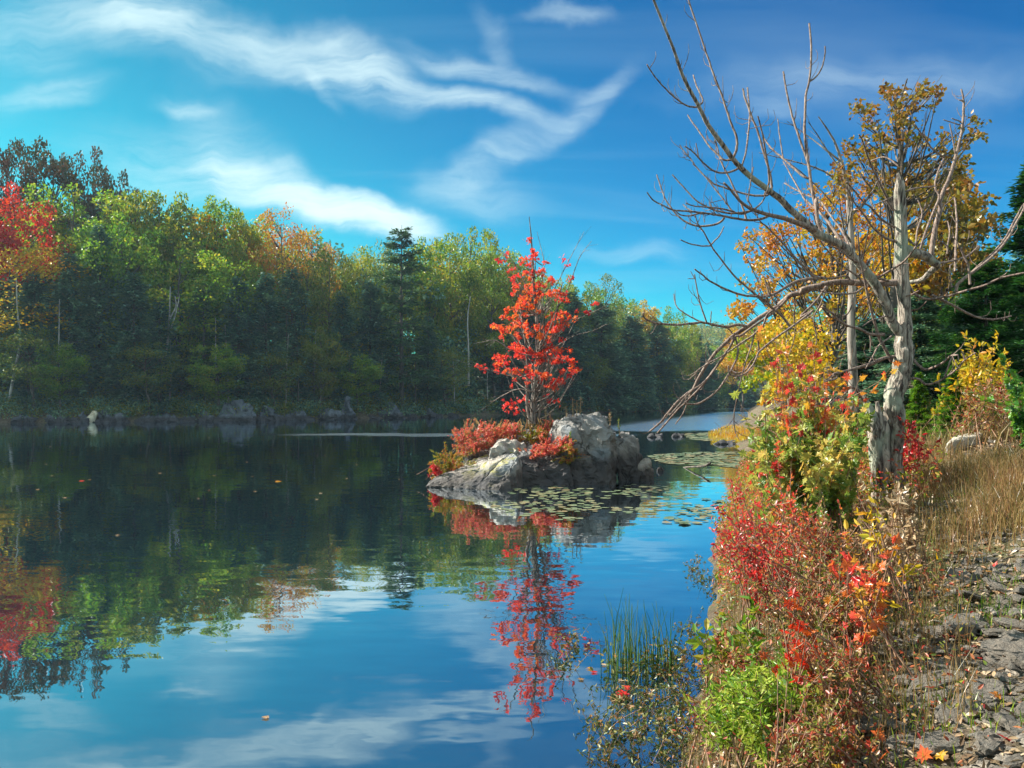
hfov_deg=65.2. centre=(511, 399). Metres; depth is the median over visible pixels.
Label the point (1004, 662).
stone
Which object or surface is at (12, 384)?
dead tree
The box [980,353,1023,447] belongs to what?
leafy bush
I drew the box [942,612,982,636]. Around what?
stone
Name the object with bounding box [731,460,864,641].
blueberry bush
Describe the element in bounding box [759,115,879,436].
slender tree
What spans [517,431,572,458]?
island shrub
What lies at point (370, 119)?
sky
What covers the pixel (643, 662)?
reed clump
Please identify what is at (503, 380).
hemlock tree
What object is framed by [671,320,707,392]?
broadleaf tree
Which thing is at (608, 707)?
water weed
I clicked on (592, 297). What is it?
broadleaf tree
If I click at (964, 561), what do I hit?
stone
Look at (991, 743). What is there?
stone
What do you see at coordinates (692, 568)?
water weed
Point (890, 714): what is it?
stone
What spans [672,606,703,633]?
water weed
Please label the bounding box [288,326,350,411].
broadleaf tree
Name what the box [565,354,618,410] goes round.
broadleaf tree
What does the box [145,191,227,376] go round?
broadleaf tree
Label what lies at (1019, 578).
stone
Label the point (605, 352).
hemlock tree
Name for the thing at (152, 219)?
broadleaf tree
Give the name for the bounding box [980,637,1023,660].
stone
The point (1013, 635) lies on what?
stone
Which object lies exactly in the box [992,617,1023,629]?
stone
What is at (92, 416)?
tree stump
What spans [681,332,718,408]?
hemlock tree
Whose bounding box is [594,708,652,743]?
water weed
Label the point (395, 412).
shore rock
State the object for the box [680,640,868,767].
goldenrod plant
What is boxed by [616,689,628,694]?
floating leaf
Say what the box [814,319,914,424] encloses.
cedar tree
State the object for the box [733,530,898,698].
huckleberry bush
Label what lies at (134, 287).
hemlock tree
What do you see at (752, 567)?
blueberry bush
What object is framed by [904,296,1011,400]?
cedar tree
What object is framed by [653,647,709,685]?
water weed
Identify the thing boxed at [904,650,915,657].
stone
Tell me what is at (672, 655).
reed clump
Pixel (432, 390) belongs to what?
hemlock tree
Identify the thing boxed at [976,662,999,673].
stone
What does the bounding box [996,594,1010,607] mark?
stone
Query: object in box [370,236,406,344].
broadleaf tree
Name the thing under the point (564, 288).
broadleaf tree
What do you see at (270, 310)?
hemlock tree
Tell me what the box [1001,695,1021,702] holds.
stone
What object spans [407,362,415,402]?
bare tree
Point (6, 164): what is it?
oak tree
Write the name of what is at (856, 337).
broadleaf tree
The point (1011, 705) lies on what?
stone
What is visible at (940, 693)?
stone
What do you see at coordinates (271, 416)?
shore rock
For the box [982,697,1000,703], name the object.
stone
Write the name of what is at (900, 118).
oak tree
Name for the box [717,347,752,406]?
hemlock tree
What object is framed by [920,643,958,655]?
stone
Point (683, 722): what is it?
water weed
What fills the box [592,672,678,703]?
water weed
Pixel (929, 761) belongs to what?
stone
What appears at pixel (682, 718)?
water weed
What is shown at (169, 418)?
shore rock
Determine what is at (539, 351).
maple tree
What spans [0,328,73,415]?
broadleaf tree
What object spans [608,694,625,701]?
floating leaf
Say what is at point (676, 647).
water weed
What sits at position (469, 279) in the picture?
broadleaf tree
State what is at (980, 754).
stone
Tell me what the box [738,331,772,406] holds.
broadleaf tree
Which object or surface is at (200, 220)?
forest
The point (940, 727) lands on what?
stone
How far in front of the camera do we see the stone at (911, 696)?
3.83 m
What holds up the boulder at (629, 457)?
in the lake water
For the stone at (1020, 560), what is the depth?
4.95 m
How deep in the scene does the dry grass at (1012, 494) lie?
6.64 m
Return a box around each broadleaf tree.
[0,182,149,341]
[0,242,96,385]
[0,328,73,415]
[28,343,90,414]
[46,210,180,382]
[99,189,176,300]
[115,341,186,414]
[117,192,196,324]
[124,248,248,394]
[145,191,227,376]
[176,256,281,366]
[183,194,253,339]
[183,343,249,415]
[221,207,276,344]
[244,202,313,330]
[245,350,306,412]
[273,256,340,397]
[280,225,342,333]
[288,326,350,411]
[298,246,360,397]
[321,251,368,306]
[330,354,383,411]
[335,245,399,330]
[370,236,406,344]
[398,236,453,362]
[416,346,476,413]
[422,233,485,395]
[437,225,514,388]
[459,283,521,408]
[472,242,535,389]
[490,263,534,371]
[494,252,543,367]
[524,272,574,369]
[537,274,590,354]
[565,281,617,369]
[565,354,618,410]
[585,273,627,348]
[598,293,646,375]
[622,299,671,396]
[646,306,695,368]
[658,338,691,390]
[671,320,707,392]
[702,345,738,397]
[716,326,754,411]
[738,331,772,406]
[751,302,826,402]
[795,306,878,361]
[825,290,922,374]
[914,246,1022,366]
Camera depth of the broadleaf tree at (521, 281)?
124.72 m
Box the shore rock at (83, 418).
[75,410,89,422]
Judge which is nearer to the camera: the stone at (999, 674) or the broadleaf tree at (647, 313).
the stone at (999, 674)
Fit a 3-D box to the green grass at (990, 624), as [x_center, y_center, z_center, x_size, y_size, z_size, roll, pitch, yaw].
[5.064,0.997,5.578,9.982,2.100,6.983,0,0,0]
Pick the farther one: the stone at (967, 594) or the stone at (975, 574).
the stone at (975, 574)
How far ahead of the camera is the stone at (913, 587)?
5.31 m
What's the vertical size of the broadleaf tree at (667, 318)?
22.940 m
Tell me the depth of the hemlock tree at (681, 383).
177.99 m
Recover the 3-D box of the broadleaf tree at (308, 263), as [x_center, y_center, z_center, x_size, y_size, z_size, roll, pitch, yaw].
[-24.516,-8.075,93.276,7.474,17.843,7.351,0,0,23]
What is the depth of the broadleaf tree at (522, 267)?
128.50 m
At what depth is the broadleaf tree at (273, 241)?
95.78 m
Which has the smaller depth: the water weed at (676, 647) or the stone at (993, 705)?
the stone at (993, 705)
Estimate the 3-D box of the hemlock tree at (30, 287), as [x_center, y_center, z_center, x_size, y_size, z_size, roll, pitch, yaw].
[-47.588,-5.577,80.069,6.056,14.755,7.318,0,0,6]
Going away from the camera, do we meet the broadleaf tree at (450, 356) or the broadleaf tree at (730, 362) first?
the broadleaf tree at (450, 356)
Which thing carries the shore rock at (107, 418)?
on the ground at (712, 608)
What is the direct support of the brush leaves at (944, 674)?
on the ground at (712, 608)
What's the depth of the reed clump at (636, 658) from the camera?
6.38 m
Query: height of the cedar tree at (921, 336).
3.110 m
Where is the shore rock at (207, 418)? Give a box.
[191,411,216,421]
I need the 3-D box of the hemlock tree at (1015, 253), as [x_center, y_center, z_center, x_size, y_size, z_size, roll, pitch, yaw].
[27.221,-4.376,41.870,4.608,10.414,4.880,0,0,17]
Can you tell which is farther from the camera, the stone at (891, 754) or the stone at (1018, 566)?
the stone at (1018, 566)
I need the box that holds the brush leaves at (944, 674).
[665,468,988,767]
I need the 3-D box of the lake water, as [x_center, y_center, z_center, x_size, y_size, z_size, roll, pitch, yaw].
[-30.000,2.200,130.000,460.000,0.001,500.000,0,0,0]
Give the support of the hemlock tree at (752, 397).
on the ground at (712, 608)
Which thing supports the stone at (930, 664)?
on the ground at (712, 608)
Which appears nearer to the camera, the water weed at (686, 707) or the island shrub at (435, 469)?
the water weed at (686, 707)
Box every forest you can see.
[0,197,767,405]
[78,198,702,363]
[413,319,1023,386]
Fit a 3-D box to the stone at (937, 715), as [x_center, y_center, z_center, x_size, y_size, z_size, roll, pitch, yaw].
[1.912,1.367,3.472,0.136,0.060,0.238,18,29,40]
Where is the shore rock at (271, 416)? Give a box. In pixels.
[258,405,279,420]
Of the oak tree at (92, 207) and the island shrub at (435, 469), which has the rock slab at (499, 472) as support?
the island shrub at (435, 469)
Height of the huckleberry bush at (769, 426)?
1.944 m
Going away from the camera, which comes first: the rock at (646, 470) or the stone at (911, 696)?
the stone at (911, 696)
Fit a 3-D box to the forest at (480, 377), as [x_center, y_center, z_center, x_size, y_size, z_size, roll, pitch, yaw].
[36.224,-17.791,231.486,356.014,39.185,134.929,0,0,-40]
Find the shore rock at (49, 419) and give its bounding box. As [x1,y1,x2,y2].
[44,415,75,422]
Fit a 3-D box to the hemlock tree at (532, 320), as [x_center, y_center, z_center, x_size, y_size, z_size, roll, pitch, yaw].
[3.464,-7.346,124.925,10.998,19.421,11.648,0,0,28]
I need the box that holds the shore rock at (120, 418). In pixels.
[114,413,125,421]
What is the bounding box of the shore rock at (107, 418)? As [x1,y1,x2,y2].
[97,410,114,422]
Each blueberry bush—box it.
[707,467,824,640]
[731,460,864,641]
[763,495,891,654]
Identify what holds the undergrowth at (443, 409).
on the ground at (712, 608)
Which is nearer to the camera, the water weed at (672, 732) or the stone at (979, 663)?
the stone at (979, 663)
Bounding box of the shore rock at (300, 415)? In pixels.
[284,408,306,419]
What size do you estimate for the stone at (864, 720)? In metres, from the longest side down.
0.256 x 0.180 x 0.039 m
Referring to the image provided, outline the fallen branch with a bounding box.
[684,462,710,467]
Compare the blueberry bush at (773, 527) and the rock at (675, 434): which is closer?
the blueberry bush at (773, 527)
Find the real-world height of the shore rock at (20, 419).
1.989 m
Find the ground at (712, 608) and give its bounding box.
[0,342,1023,767]
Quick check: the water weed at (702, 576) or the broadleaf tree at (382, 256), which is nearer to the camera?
the water weed at (702, 576)
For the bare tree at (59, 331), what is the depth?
79.62 m
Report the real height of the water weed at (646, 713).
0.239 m
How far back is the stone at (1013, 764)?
2.93 m
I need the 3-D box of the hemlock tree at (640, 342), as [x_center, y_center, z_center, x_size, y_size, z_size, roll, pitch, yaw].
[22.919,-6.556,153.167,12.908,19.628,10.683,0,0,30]
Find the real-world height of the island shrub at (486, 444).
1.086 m
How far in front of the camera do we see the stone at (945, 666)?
4.04 m
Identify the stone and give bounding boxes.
[852,713,899,733]
[868,749,884,765]
[873,647,889,657]
[880,719,906,730]
[883,734,917,754]
[885,712,902,720]
[888,751,905,765]
[890,636,906,643]
[892,673,921,685]
[897,621,920,638]
[900,584,921,595]
[901,688,923,704]
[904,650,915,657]
[906,590,923,597]
[907,721,921,728]
[908,669,966,694]
[910,705,929,717]
[915,730,964,754]
[918,590,943,596]
[919,685,953,706]
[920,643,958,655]
[923,756,935,765]
[925,606,942,615]
[925,629,937,639]
[927,658,949,669]
[931,664,960,671]
[932,624,968,638]
[933,718,949,730]
[934,699,960,725]
[934,707,974,728]
[939,488,960,497]
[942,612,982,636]
[946,568,972,583]
[949,656,965,670]
[952,678,1008,699]
[955,580,976,588]
[956,579,971,582]
[959,590,985,601]
[959,692,982,719]
[961,557,969,564]
[965,711,990,717]
[967,660,993,667]
[970,620,993,630]
[970,648,984,654]
[972,572,986,578]
[972,690,991,698]
[974,567,987,578]
[975,727,1005,755]
[975,751,987,756]
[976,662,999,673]
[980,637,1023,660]
[980,652,1005,671]
[981,627,1011,635]
[981,711,994,719]
[982,577,1010,594]
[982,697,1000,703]
[983,584,1006,593]
[983,701,996,710]
[990,576,1004,579]
[992,563,1010,574]
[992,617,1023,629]
[993,712,1023,732]
[994,571,1012,578]
[994,672,1017,680]
[996,535,1008,542]
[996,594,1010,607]
[998,661,1008,665]
[999,676,1019,684]
[1000,707,1019,718]
[1001,656,1012,661]
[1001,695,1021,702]
[1001,703,1018,706]
[1002,629,1023,649]
[1002,753,1023,767]
[1004,720,1023,736]
[1005,684,1023,692]
[1006,662,1023,674]
[1008,608,1023,617]
[1008,651,1023,669]
[1011,587,1023,594]
[1011,594,1023,601]
[1012,577,1023,580]
[1014,701,1023,717]
[1015,557,1023,563]
[1015,563,1023,572]
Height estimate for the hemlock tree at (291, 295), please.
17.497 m
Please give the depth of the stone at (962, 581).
5.25 m
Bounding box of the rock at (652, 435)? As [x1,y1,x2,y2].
[647,433,662,437]
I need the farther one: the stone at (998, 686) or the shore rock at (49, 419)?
the shore rock at (49, 419)
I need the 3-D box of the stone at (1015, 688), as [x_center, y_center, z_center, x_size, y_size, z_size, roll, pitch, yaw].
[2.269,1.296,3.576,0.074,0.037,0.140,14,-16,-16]
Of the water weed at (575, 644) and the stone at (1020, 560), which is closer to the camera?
the stone at (1020, 560)
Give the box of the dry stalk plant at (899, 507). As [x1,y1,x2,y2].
[839,468,941,615]
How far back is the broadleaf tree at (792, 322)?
75.32 m
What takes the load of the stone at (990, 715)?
on the ground at (712, 608)
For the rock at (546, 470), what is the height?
1.866 m
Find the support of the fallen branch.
in the lake water
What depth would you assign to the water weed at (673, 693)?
5.73 m
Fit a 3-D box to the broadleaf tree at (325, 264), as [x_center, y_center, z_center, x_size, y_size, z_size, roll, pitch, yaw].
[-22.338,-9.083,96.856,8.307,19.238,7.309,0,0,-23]
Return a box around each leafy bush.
[918,330,1012,437]
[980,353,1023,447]
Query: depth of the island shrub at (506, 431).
22.15 m
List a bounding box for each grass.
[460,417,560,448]
[698,429,1023,706]
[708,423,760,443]
[740,449,1023,767]
[745,394,1021,543]
[908,413,1023,581]
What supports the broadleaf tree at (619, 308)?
on the ground at (712, 608)
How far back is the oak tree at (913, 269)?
28.22 m
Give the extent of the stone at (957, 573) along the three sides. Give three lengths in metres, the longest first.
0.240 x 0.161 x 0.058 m
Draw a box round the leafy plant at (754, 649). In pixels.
[685,593,766,730]
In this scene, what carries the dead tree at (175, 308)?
on the ground at (712, 608)
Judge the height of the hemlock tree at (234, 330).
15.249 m
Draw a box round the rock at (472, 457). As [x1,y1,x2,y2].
[462,429,537,463]
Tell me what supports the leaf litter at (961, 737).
on the ground at (712, 608)
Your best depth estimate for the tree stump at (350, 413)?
92.28 m
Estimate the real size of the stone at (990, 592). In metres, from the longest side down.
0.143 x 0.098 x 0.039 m
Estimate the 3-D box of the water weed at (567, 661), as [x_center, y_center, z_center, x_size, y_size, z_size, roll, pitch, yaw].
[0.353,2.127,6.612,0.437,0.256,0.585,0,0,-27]
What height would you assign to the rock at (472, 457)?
1.995 m
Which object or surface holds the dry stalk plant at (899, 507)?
on the ground at (712, 608)
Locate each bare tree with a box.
[56,299,74,397]
[212,318,216,398]
[286,313,295,400]
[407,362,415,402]
[484,370,494,402]
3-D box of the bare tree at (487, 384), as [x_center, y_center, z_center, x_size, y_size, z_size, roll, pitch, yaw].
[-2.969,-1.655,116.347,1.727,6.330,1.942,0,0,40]
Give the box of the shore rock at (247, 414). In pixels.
[217,399,256,420]
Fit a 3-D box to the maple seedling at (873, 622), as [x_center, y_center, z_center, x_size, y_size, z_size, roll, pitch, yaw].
[1.923,1.167,4.265,0.464,0.947,0.895,0,0,11]
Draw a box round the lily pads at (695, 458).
[648,452,745,467]
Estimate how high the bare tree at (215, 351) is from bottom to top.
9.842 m
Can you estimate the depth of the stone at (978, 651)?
4.06 m
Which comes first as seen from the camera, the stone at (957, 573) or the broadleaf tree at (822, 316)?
the stone at (957, 573)
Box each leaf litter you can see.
[684,429,1023,767]
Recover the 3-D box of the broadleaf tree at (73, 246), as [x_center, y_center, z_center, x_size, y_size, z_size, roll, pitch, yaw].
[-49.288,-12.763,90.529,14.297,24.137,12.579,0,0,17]
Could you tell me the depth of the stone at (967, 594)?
4.79 m
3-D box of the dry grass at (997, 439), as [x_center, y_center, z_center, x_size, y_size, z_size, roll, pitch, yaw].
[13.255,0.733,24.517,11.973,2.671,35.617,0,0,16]
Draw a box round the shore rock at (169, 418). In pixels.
[144,413,182,421]
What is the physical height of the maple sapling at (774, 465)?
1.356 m
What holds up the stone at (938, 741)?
on the ground at (712, 608)
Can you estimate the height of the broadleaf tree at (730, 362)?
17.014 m
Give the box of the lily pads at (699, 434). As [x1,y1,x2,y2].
[684,432,728,440]
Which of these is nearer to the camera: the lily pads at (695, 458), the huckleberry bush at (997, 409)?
the huckleberry bush at (997, 409)
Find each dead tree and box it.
[8,280,21,398]
[157,287,179,401]
[467,296,470,383]
[632,0,1023,506]
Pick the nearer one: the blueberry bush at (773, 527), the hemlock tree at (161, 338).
the blueberry bush at (773, 527)
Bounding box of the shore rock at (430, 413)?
[420,407,436,416]
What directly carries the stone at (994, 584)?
on the ground at (712, 608)
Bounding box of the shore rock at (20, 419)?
[10,413,37,422]
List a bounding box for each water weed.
[533,632,595,670]
[554,623,594,650]
[574,689,645,726]
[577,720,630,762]
[586,700,674,733]
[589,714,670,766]
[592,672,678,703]
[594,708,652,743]
[610,679,671,705]
[619,685,683,728]
[635,665,694,698]
[639,645,712,669]
[639,697,700,739]
[642,708,678,762]
[645,636,680,669]
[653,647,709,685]
[656,708,702,762]
[657,673,705,708]
[663,637,695,660]
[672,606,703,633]
[672,658,716,687]
[672,709,703,742]
[674,621,714,649]
[675,696,710,725]
[683,554,702,570]
[687,560,726,580]
[705,575,722,589]
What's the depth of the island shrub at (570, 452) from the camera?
20.73 m
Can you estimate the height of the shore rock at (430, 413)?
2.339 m
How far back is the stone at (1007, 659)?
3.84 m
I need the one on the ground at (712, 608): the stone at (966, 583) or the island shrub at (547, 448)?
the stone at (966, 583)
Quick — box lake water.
[0,406,752,767]
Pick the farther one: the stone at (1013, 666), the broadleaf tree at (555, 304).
the broadleaf tree at (555, 304)
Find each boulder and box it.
[548,412,617,484]
[616,431,642,480]
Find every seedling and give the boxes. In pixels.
[758,587,879,744]
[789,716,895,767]
[816,533,914,707]
[844,495,937,648]
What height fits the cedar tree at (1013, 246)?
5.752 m
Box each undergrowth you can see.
[0,379,760,418]
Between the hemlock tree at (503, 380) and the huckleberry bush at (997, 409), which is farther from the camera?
the hemlock tree at (503, 380)
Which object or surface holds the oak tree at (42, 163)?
on the ground at (712, 608)
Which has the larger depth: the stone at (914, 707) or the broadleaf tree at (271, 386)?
the broadleaf tree at (271, 386)
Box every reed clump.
[590,602,636,682]
[604,587,657,683]
[615,604,673,684]
[641,608,694,674]
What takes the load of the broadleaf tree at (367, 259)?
on the ground at (712, 608)
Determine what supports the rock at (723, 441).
on the ground at (712, 608)
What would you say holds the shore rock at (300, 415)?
on the ground at (712, 608)
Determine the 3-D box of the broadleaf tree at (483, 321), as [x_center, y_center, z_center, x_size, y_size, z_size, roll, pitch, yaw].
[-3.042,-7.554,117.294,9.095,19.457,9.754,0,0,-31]
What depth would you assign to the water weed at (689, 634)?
7.12 m
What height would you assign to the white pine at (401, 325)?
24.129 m
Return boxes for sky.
[0,0,1023,353]
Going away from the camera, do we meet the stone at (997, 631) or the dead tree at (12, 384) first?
the stone at (997, 631)
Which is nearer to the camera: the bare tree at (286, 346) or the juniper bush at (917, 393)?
the juniper bush at (917, 393)
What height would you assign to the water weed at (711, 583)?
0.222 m
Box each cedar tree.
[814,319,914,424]
[829,295,970,414]
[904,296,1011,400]
[912,257,1023,417]
[938,156,1023,380]
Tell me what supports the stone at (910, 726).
on the ground at (712, 608)
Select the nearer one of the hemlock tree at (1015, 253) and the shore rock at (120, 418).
the hemlock tree at (1015, 253)
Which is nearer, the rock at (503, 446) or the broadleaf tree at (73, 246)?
the rock at (503, 446)
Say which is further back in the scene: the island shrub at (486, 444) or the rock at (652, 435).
the rock at (652, 435)
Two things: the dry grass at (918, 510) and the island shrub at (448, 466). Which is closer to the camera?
the dry grass at (918, 510)
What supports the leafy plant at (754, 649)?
on the ground at (712, 608)
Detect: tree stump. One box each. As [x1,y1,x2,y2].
[87,411,97,422]
[341,396,355,418]
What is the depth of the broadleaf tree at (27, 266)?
80.19 m
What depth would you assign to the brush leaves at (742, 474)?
8.80 m
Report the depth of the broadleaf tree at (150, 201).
94.03 m
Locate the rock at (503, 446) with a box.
[488,438,526,458]
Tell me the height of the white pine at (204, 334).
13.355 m
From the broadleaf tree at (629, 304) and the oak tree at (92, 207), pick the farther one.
the broadleaf tree at (629, 304)
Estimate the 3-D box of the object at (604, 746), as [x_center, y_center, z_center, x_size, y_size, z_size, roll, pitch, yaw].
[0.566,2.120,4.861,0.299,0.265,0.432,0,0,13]
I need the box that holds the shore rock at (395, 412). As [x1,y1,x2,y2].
[378,402,405,417]
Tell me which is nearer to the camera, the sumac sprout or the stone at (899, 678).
the stone at (899, 678)
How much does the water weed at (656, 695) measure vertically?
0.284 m
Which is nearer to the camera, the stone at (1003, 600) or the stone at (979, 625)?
the stone at (979, 625)
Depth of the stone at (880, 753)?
3.36 m
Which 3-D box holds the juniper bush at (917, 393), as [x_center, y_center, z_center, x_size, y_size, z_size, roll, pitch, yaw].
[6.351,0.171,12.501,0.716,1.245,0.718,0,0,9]
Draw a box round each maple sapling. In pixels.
[727,328,786,421]
[729,369,875,562]
[746,444,788,551]
[756,325,906,553]
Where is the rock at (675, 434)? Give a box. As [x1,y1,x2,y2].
[671,432,683,436]
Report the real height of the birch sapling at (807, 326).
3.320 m
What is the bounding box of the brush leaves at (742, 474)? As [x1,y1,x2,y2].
[711,425,946,613]
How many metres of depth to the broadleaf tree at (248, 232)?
95.00 m
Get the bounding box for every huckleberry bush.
[671,613,789,767]
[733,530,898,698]
[747,404,802,488]
[756,438,868,505]
[760,662,878,767]
[761,610,900,761]
[943,369,1023,452]
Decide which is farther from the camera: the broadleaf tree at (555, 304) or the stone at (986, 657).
the broadleaf tree at (555, 304)
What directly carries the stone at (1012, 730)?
on the ground at (712, 608)
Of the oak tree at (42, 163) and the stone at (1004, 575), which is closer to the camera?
the stone at (1004, 575)
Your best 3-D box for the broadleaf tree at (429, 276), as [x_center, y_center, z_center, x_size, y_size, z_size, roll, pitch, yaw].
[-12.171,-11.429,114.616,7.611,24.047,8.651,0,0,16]
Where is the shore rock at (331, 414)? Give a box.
[313,408,341,419]
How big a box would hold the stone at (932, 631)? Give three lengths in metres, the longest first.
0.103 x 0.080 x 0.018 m
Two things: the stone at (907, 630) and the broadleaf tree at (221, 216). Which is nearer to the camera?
the stone at (907, 630)
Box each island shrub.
[418,442,475,479]
[426,463,443,478]
[447,417,503,457]
[481,420,525,445]
[516,423,550,444]
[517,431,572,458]
[536,416,559,434]
[552,431,590,464]
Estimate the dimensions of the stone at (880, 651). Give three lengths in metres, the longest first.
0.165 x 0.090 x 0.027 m
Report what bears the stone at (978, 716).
on the ground at (712, 608)
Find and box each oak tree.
[0,136,36,278]
[16,136,94,281]
[44,146,125,261]
[102,169,140,249]
[724,167,893,407]
[826,225,938,401]
[840,75,991,401]
[890,165,1009,350]
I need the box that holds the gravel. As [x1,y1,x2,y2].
[730,470,1023,767]
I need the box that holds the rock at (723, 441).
[714,439,735,443]
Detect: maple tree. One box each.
[0,181,74,381]
[453,217,618,423]
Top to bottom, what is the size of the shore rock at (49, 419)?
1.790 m
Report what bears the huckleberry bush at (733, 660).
on the ground at (712, 608)
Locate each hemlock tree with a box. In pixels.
[0,272,67,413]
[28,252,106,409]
[61,223,131,402]
[91,271,166,407]
[134,301,188,416]
[193,276,274,407]
[239,272,301,413]
[260,266,322,414]
[322,291,374,411]
[349,282,404,408]
[407,315,453,413]
[473,320,530,414]
[505,296,566,406]
[540,291,603,413]
[584,300,634,412]
[596,340,644,411]
[618,315,663,411]
[643,321,685,410]
[660,352,693,409]
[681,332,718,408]
[698,342,733,407]
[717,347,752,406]
[734,341,767,406]
[1001,229,1023,356]
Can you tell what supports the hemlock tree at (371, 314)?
on the ground at (712, 608)
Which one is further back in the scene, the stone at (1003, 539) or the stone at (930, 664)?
the stone at (1003, 539)
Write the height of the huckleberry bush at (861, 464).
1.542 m
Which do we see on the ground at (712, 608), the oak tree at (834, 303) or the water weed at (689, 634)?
the oak tree at (834, 303)
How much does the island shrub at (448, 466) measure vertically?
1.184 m
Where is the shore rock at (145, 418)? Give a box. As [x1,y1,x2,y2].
[138,416,153,421]
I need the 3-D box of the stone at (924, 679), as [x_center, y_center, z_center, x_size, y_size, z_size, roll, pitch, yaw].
[2.069,1.375,3.901,0.301,0.059,0.149,-20,6,8]
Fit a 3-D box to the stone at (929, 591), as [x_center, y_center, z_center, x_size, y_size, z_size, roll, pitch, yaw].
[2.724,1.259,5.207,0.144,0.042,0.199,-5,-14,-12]
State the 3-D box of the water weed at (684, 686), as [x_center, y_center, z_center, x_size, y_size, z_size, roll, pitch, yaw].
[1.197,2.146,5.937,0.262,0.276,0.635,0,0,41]
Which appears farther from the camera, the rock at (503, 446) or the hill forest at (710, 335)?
the hill forest at (710, 335)
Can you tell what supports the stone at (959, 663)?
on the ground at (712, 608)
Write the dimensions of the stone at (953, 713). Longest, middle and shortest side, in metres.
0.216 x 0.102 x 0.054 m
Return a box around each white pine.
[165,287,237,405]
[352,226,450,410]
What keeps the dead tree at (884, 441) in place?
on the ground at (712, 608)
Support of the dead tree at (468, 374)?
on the ground at (712, 608)
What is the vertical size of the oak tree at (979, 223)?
9.878 m
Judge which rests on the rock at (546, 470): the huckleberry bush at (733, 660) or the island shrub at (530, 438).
the island shrub at (530, 438)
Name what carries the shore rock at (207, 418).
on the ground at (712, 608)
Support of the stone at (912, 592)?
on the ground at (712, 608)
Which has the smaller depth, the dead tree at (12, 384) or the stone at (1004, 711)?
the stone at (1004, 711)
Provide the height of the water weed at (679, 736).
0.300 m
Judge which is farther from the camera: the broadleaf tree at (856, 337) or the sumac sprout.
the broadleaf tree at (856, 337)
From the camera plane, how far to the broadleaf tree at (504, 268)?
127.52 m
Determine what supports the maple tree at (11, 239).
on the ground at (712, 608)
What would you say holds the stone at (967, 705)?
on the ground at (712, 608)
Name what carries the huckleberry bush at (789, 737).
on the ground at (712, 608)
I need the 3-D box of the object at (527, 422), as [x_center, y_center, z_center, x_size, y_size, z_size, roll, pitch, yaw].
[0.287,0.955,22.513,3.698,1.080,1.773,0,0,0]
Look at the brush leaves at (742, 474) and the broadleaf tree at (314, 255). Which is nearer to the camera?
the brush leaves at (742, 474)
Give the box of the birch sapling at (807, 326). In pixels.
[746,310,846,410]
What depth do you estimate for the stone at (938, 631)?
4.43 m
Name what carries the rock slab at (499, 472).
in the lake water
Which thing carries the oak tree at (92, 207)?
on the ground at (712, 608)
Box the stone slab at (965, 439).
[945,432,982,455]
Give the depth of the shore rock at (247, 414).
83.34 m
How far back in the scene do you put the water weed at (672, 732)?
5.07 m
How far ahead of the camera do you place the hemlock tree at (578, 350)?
131.11 m
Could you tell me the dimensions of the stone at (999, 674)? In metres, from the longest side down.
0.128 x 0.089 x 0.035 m
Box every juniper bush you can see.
[905,372,939,441]
[928,365,975,440]
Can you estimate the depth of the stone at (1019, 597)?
4.54 m
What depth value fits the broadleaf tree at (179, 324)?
86.21 m
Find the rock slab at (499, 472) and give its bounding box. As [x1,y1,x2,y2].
[426,453,522,489]
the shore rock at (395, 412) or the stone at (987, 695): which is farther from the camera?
the shore rock at (395, 412)
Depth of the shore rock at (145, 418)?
80.24 m
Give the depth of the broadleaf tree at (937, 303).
44.01 m
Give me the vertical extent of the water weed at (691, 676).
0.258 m
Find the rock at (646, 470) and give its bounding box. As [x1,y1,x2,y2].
[638,458,653,480]
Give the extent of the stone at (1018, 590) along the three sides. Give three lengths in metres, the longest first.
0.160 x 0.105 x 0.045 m
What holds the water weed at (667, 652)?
in the lake water
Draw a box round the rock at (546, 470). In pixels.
[517,434,572,485]
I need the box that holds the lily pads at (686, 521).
[663,498,730,523]
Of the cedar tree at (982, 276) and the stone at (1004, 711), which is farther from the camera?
the cedar tree at (982, 276)
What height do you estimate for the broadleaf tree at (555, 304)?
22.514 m
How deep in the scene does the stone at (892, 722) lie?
3.54 m
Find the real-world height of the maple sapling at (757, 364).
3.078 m
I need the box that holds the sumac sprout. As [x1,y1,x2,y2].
[895,416,942,490]
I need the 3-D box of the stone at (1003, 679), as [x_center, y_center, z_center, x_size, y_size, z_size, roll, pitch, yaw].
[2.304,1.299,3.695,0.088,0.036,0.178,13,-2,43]
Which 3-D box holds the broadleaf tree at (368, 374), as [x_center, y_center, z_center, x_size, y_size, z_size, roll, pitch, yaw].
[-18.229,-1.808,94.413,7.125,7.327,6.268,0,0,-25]
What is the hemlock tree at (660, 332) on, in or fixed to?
on the ground at (712, 608)
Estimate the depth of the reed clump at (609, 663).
6.45 m
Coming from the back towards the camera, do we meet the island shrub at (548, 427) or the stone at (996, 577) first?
the island shrub at (548, 427)
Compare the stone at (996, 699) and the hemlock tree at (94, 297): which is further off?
the hemlock tree at (94, 297)
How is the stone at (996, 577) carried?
on the ground at (712, 608)
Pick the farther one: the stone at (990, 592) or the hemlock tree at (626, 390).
the hemlock tree at (626, 390)
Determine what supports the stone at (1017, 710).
on the ground at (712, 608)
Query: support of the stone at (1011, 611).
on the ground at (712, 608)

